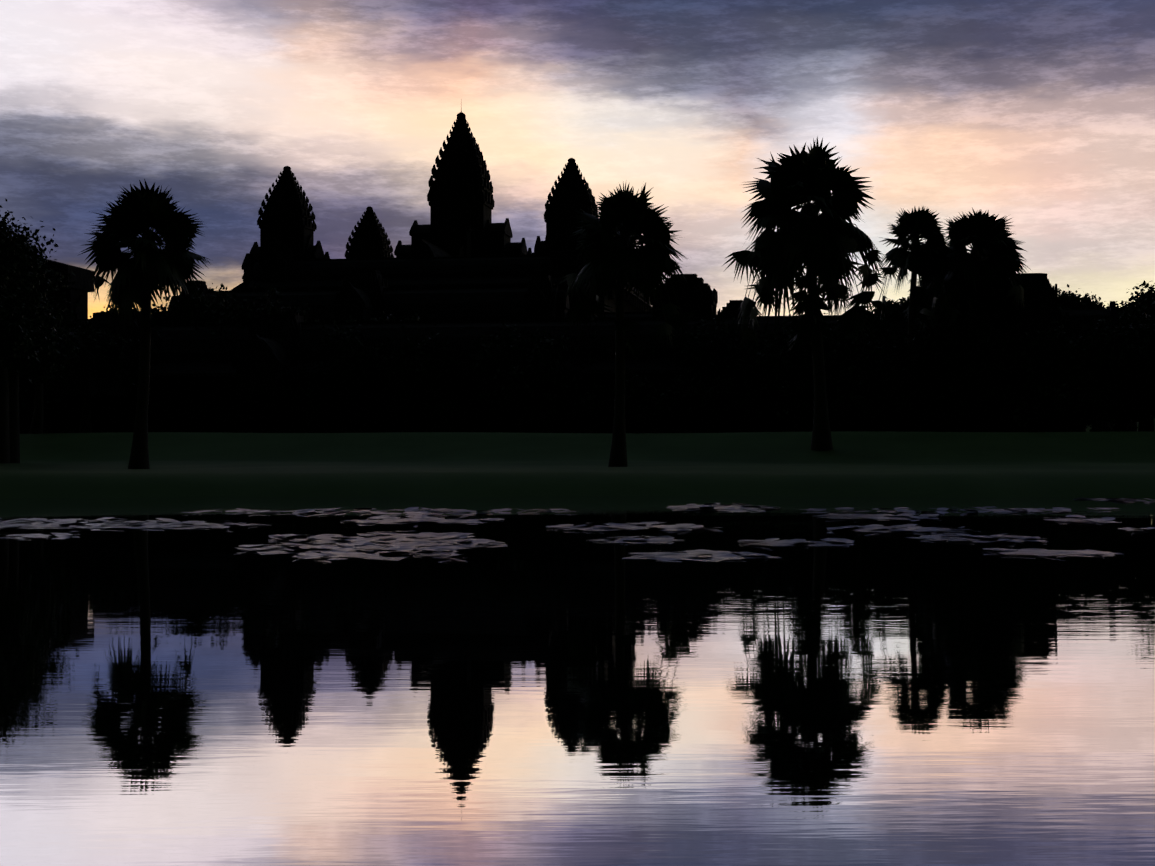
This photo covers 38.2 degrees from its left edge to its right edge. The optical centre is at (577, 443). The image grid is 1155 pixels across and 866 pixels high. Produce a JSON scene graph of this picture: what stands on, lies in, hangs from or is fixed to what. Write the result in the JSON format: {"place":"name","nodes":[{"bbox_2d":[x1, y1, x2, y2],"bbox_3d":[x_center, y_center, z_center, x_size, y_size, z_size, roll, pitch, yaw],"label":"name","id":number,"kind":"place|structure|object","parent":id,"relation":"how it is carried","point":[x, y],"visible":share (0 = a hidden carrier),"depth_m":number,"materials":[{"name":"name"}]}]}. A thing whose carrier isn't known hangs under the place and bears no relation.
{"place":"outdoors","nodes":[
{"label":"outdoors","id":0,"kind":"place"},
{"bbox_2d":[0,495,1154,865],"bbox_3d":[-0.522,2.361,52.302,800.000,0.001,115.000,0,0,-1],"label":"pond water","id":1,"kind":"structure","parent":0,"point":[540,689],"depth_m":16.08,"materials":[{"name":"black liquid"}]},
{"bbox_2d":[0,498,1154,561],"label":"lily pads","id":2,"kind":"object","parent":1,"relation":"on","point":[392,545],"visible":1,"depth_m":42.34,"materials":[{"name":"grey plant"}]},
{"bbox_2d":[0,419,1154,497],"bbox_3d":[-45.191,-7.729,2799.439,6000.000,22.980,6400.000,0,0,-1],"label":"terrain","id":3,"kind":"structure","parent":0,"point":[1087,463],"depth_m":105.00,"materials":[{"name":"green plant"}]},
{"bbox_2d":[19,112,1117,433],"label":"temple","id":4,"kind":"structure","parent":3,"relation":"on","point":[461,270],"depth_m":246.52,"materials":[{"name":"stone"}]},
{"bbox_2d":[0,0,1154,318],"label":"sky","id":5,"kind":"structure","parent":0,"point":[1038,114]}
]}

